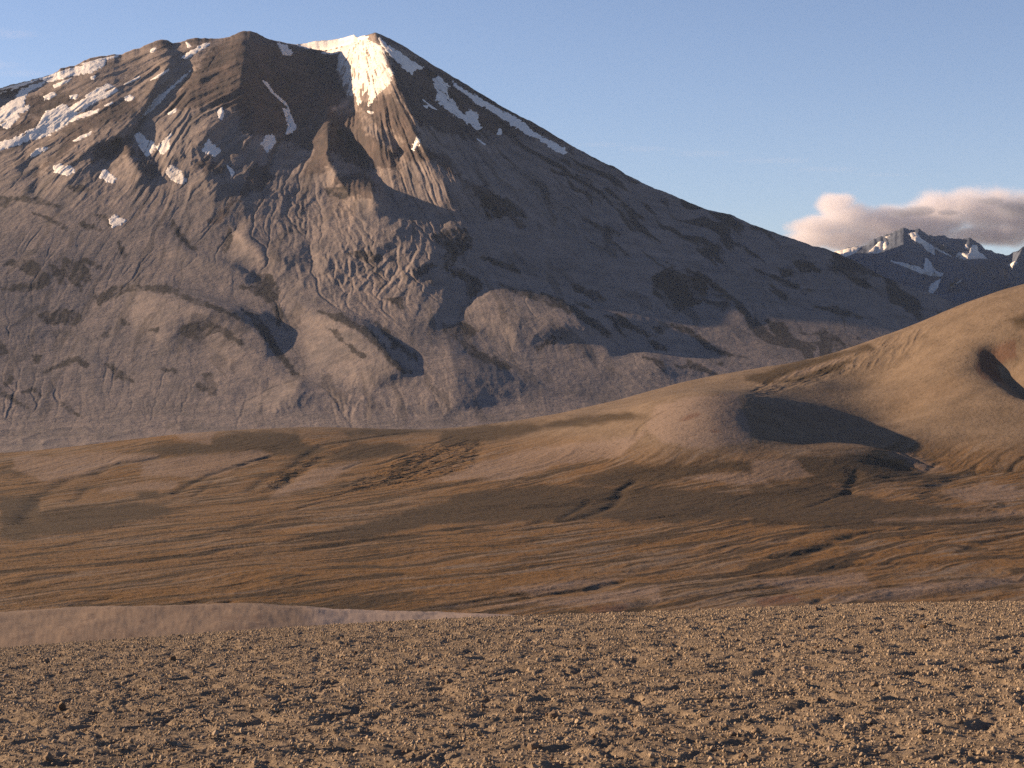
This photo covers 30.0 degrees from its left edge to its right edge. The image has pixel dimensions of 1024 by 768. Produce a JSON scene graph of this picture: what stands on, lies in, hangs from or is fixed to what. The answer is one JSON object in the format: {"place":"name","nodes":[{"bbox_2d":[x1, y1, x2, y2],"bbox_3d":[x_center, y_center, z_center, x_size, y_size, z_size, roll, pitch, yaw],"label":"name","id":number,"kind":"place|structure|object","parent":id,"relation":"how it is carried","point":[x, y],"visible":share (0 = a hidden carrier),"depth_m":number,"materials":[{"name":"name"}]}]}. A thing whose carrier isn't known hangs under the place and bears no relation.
{"place":"outdoors","nodes":[
{"label":"outdoors","id":0,"kind":"place"},
{"bbox_2d":[0,31,960,452],"bbox_3d":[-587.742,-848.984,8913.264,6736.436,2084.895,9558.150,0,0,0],"label":"volcano mountain","id":1,"kind":"structure","parent":0,"point":[338,257],"depth_m":7511.63,"materials":[{"name":"grey stone"}]},
{"bbox_2d":[0,78,39,93],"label":"snow patch","id":2,"kind":"object","parent":1,"relation":"on","point":[18,85],"visible":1,"depth_m":9824.54,"materials":[{"name":"white snow"}]},
{"bbox_2d":[0,81,44,128],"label":"snow patch","id":3,"kind":"object","parent":1,"relation":"on","point":[10,110],"visible":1,"depth_m":9589.19,"materials":[{"name":"white snow"}]},
{"bbox_2d":[30,147,47,157],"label":"snow patch","id":4,"kind":"object","parent":1,"relation":"on","point":[37,151],"visible":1,"depth_m":8969.39,"materials":[{"name":"white snow"}]},
{"bbox_2d":[43,92,56,99],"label":"snow patch","id":5,"kind":"object","parent":1,"relation":"on","point":[50,95],"visible":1,"depth_m":9644.27,"materials":[{"name":"white snow"}]},
{"bbox_2d":[0,83,117,150],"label":"snow patch","id":6,"kind":"object","parent":1,"relation":"on","point":[57,118],"visible":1,"depth_m":9363.44,"materials":[{"name":"white snow"}]},
{"bbox_2d":[53,77,71,87],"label":"snow patch","id":7,"kind":"object","parent":1,"relation":"on","point":[58,84],"visible":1,"depth_m":9768.71,"materials":[{"name":"white snow"}]},
{"bbox_2d":[53,163,74,175],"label":"snow patch","id":8,"kind":"object","parent":1,"relation":"on","point":[61,169],"visible":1,"depth_m":8658.35,"materials":[{"name":"white snow"}]},
{"bbox_2d":[40,60,105,82],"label":"snow patch","id":9,"kind":"object","parent":1,"relation":"on","point":[89,68],"visible":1,"depth_m":9872.98,"materials":[{"name":"white snow"}]},
{"bbox_2d":[70,94,77,99],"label":"snow patch","id":10,"kind":"object","parent":1,"relation":"on","point":[74,96],"visible":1,"depth_m":9555.36,"materials":[{"name":"white snow"}]},
{"bbox_2d":[73,131,91,140],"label":"snow patch","id":11,"kind":"object","parent":1,"relation":"on","point":[83,136],"visible":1,"depth_m":9021.54,"materials":[{"name":"white snow"}]},
{"bbox_2d":[69,109,98,121],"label":"snow patch","id":12,"kind":"object","parent":1,"relation":"on","point":[85,114],"visible":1,"depth_m":9332.21,"materials":[{"name":"white snow"}]},
{"bbox_2d":[83,55,118,63],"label":"snow patch","id":13,"kind":"object","parent":1,"relation":"on","point":[105,58],"visible":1,"depth_m":9969.70,"materials":[{"name":"white snow"}]},
{"bbox_2d":[99,169,116,182],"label":"snow patch","id":14,"kind":"object","parent":1,"relation":"on","point":[106,175],"visible":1,"depth_m":8532.37,"materials":[{"name":"white snow"}]},
{"bbox_2d":[109,214,126,227],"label":"snow patch","id":15,"kind":"object","parent":1,"relation":"on","point":[114,220],"visible":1,"depth_m":7991.25,"materials":[{"name":"white snow"}]},
{"bbox_2d":[124,95,134,100],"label":"snow patch","id":16,"kind":"object","parent":1,"relation":"on","point":[129,97],"visible":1,"depth_m":9430.37,"materials":[{"name":"white snow"}]},
{"bbox_2d":[124,76,139,84],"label":"snow patch","id":17,"kind":"object","parent":1,"relation":"on","point":[136,78],"visible":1,"depth_m":9659.63,"materials":[{"name":"white snow"}]},
{"bbox_2d":[134,132,155,156],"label":"snow patch","id":18,"kind":"object","parent":1,"relation":"on","point":[142,141],"visible":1,"depth_m":8917.59,"materials":[{"name":"white snow"}]},
{"bbox_2d":[150,69,168,80],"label":"snow patch","id":19,"kind":"object","parent":1,"relation":"on","point":[162,73],"visible":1,"depth_m":9626.19,"materials":[{"name":"white snow"}]},
{"bbox_2d":[156,133,171,153],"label":"snow patch","id":20,"kind":"object","parent":1,"relation":"on","point":[164,146],"visible":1,"depth_m":8825.98,"materials":[{"name":"white snow"}]},
{"bbox_2d":[142,71,190,117],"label":"snow patch","id":21,"kind":"object","parent":1,"relation":"on","point":[158,99],"visible":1,"depth_m":9449.58,"materials":[{"name":"white snow"}]},
{"bbox_2d":[168,108,176,114],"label":"snow patch","id":22,"kind":"object","parent":1,"relation":"on","point":[172,111],"visible":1,"depth_m":9211.41,"materials":[{"name":"white snow"}]},
{"bbox_2d":[165,165,186,183],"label":"snow patch","id":23,"kind":"object","parent":1,"relation":"on","point":[173,173],"visible":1,"depth_m":8411.50,"materials":[{"name":"white snow"}]},
{"bbox_2d":[181,43,209,58],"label":"snow patch","id":24,"kind":"object","parent":1,"relation":"on","point":[195,51],"visible":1,"depth_m":9880.42,"materials":[{"name":"white snow"}]},
{"bbox_2d":[202,139,220,156],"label":"snow patch","id":25,"kind":"object","parent":1,"relation":"on","point":[211,149],"visible":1,"depth_m":8685.31,"materials":[{"name":"white snow"}]},
{"bbox_2d":[217,107,223,119],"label":"snow patch","id":26,"kind":"object","parent":1,"relation":"on","point":[220,112],"visible":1,"depth_m":9061.62,"materials":[{"name":"white snow"}]},
{"bbox_2d":[227,165,234,176],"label":"snow patch","id":27,"kind":"object","parent":1,"relation":"on","point":[232,172],"visible":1,"depth_m":8434.48,"materials":[{"name":"white snow"}]},
{"bbox_2d":[260,134,275,152],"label":"snow patch","id":28,"kind":"object","parent":1,"relation":"on","point":[268,142],"visible":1,"depth_m":8859.31,"materials":[{"name":"white snow"}]},
{"bbox_2d":[262,80,288,107],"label":"snow patch","id":29,"kind":"object","parent":1,"relation":"on","point":[273,93],"visible":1,"depth_m":9567.60,"materials":[{"name":"white snow"}]},
{"bbox_2d":[277,42,292,55],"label":"snow patch","id":30,"kind":"object","parent":1,"relation":"on","point":[285,50],"visible":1,"depth_m":10276.77,"materials":[{"name":"white snow"}]},
{"bbox_2d":[282,108,296,134],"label":"snow patch","id":31,"kind":"object","parent":1,"relation":"on","point":[291,127],"visible":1,"depth_m":9280.23,"materials":[{"name":"white snow"}]},
{"bbox_2d":[321,47,340,54],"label":"snow patch","id":32,"kind":"object","parent":1,"relation":"on","point":[333,51],"visible":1,"depth_m":10185.73,"materials":[{"name":"white snow"}]},
{"bbox_2d":[297,35,367,50],"bbox_3d":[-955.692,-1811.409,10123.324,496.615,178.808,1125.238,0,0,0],"label":"snow patch","id":33,"kind":"object","parent":1,"relation":"on","point":[324,45],"visible":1,"depth_m":10353.27,"materials":[{"name":"white snow"}]},
{"bbox_2d":[336,38,393,105],"bbox_3d":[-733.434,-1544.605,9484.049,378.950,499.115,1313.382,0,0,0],"label":"snow patch","id":34,"kind":"object","parent":1,"relation":"on","point":[377,86],"visible":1,"depth_m":9337.18,"materials":[{"name":"white snow"}]},
{"bbox_2d":[378,35,423,74],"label":"snow patch","id":35,"kind":"object","parent":1,"relation":"on","point":[408,65],"visible":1,"depth_m":9180.44,"materials":[{"name":"white snow"}]},
{"bbox_2d":[412,137,419,150],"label":"snow patch","id":36,"kind":"object","parent":1,"relation":"on","point":[415,145],"visible":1,"depth_m":8368.49,"materials":[{"name":"white snow"}]},
{"bbox_2d":[432,76,481,129],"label":"snow patch","id":37,"kind":"object","parent":1,"relation":"on","point":[471,117],"visible":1,"depth_m":9086.40,"materials":[{"name":"white snow"}]},
{"bbox_2d":[453,81,567,154],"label":"snow patch","id":38,"kind":"object","parent":1,"relation":"on","point":[518,123],"visible":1,"depth_m":9234.56,"materials":[{"name":"white snow"}]},
{"bbox_2d":[0,284,1023,615],"bbox_3d":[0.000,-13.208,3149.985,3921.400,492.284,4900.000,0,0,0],"label":"valley ground","id":39,"kind":"structure","parent":0,"point":[884,468],"depth_m":2738.21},
{"bbox_2d":[0,601,1023,767],"bbox_3d":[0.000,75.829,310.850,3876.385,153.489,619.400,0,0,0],"label":"gravel ground","id":40,"kind":"structure","parent":0,"point":[53,625],"depth_m":17.50,"materials":[{"name":"brown gravel"}]},
{"bbox_2d":[43,752,52,761],"bbox_3d":[-3.151,2.540,12.978,0.056,0.081,0.074,-12,4,-34],"label":"stone","id":41,"kind":"object","parent":40,"relation":"on","point":[47,756],"visible":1,"depth_m":12.95,"materials":[{"name":"grey stone"}]},
{"bbox_2d":[57,703,65,709],"bbox_3d":[-4.144,2.976,17.579,0.087,0.090,0.078,0,0,-16],"label":"stone","id":42,"kind":"object","parent":40,"relation":"on","point":[61,706],"visible":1,"depth_m":17.55,"materials":[{"name":"brown stone"}]},
{"bbox_2d":[207,762,215,767],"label":"stone","id":43,"kind":"object","parent":40,"relation":"on","point":[211,765],"visible":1,"depth_m":12.15,"materials":[{"name":"stone"}]},
{"bbox_2d":[407,752,415,757],"bbox_3d":[-0.659,2.426,12.473,0.062,0.044,0.054,-19,14,14],"label":"stone","id":44,"kind":"object","parent":40,"relation":"on","point":[411,754],"visible":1,"depth_m":12.46,"materials":[{"name":"brown stone"}]},
{"bbox_2d":[445,678,453,683],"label":"stone","id":45,"kind":"object","parent":40,"relation":"on","point":[449,680],"visible":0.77,"depth_m":18.49,"materials":[{"name":"brown stone"}]},
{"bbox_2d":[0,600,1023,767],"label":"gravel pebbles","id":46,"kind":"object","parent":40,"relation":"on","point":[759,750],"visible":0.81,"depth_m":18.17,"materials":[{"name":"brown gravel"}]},
{"bbox_2d":[513,704,522,712],"bbox_3d":[0.049,2.602,15.242,0.080,0.090,0.092,0,0,-1],"label":"stone","id":47,"kind":"object","parent":40,"relation":"on","point":[517,708],"visible":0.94,"depth_m":15.21,"materials":[{"name":"brown stone"}]},
{"bbox_2d":[527,741,538,750],"bbox_3d":[0.144,2.431,12.800,0.084,0.076,0.077,0,0,-5],"label":"stone","id":48,"kind":"object","parent":40,"relation":"on","point":[533,745],"visible":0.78,"depth_m":12.78,"materials":[{"name":"brown stone"}]},
{"bbox_2d":[548,711,558,717],"bbox_3d":[0.322,2.567,14.806,0.085,0.074,0.070,0,0,2],"label":"stone","id":49,"kind":"object","parent":40,"relation":"on","point":[552,714],"visible":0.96,"depth_m":14.78,"materials":[{"name":"brown stone"}]},
{"bbox_2d":[752,727,760,733],"bbox_3d":[1.698,2.417,13.260,0.061,0.068,0.071,16,3,-2],"label":"stone","id":50,"kind":"object","parent":40,"relation":"on","point":[756,730],"visible":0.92,"depth_m":13.23,"materials":[{"name":"brown stone"}]},
{"bbox_2d":[866,718,875,724],"bbox_3d":[2.604,2.452,13.861,0.070,0.056,0.075,-20,-16,-22],"label":"stone","id":51,"kind":"object","parent":40,"relation":"on","point":[871,721],"visible":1,"depth_m":13.84,"materials":[{"name":"brown stone"}]},
{"bbox_2d":[870,681,878,686],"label":"stone","id":52,"kind":"object","parent":40,"relation":"on","point":[875,683],"visible":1,"depth_m":16.75,"materials":[{"name":"brown stone"}]},
{"bbox_2d":[918,728,924,733],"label":"stone","id":53,"kind":"object","parent":40,"relation":"on","point":[921,731],"visible":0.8,"depth_m":13.08,"materials":[{"name":"brown stone"}]},
{"bbox_2d":[956,717,962,723],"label":"stone","id":54,"kind":"object","parent":40,"relation":"on","point":[959,720],"visible":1,"depth_m":13.79,"materials":[{"name":"brown stone"}]},
{"bbox_2d":[0,0,1023,254],"label":"sky","id":55,"kind":"structure","parent":0,"point":[832,125],"materials":[{"name":"blue"}]},
{"bbox_2d":[845,228,1023,303],"bbox_3d":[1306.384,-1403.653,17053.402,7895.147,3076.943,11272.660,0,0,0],"label":"snowy range","id":56,"kind":"structure","parent":0,"point":[992,272],"depth_m":17579.15,"materials":[{"name":"grey stone"}]},
{"bbox_2d":[835,247,860,256],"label":"snow patch","id":57,"kind":"object","parent":56,"relation":"on","point":[847,252],"visible":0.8,"depth_m":18442.09,"materials":[{"name":"white snow"}]},
{"bbox_2d":[868,241,887,253],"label":"snow patch","id":58,"kind":"object","parent":56,"relation":"on","point":[878,247],"visible":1,"depth_m":18268.37,"materials":[{"name":"white snow"}]},
{"bbox_2d":[891,258,942,276],"bbox_3d":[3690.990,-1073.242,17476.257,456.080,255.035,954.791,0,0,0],"label":"snow patch","id":59,"kind":"object","parent":56,"relation":"on","point":[929,269],"visible":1,"depth_m":17286.53,"materials":[{"name":"white snow"}]},
{"bbox_2d":[908,232,951,256],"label":"snow patch","id":60,"kind":"object","parent":56,"relation":"on","point":[928,247],"visible":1,"depth_m":18195.39,"materials":[{"name":"white snow"}]},
{"bbox_2d":[929,279,940,292],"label":"snow patch","id":61,"kind":"object","parent":56,"relation":"on","point":[933,287],"visible":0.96,"depth_m":16830.12,"materials":[{"name":"white snow"}]},
{"bbox_2d":[956,245,985,259],"bbox_3d":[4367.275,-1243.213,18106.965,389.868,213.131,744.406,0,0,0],"label":"snow patch","id":62,"kind":"object","parent":56,"relation":"on","point":[974,253],"visible":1,"depth_m":17999.32,"materials":[{"name":"white snow"}]},
{"bbox_2d":[1008,261,1016,267],"bbox_3d":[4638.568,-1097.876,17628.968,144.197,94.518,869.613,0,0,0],"label":"snow patch","id":63,"kind":"object","parent":56,"relation":"on","point":[1012,264],"visible":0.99,"depth_m":17593.13,"materials":[{"name":"white snow"}]}
]}

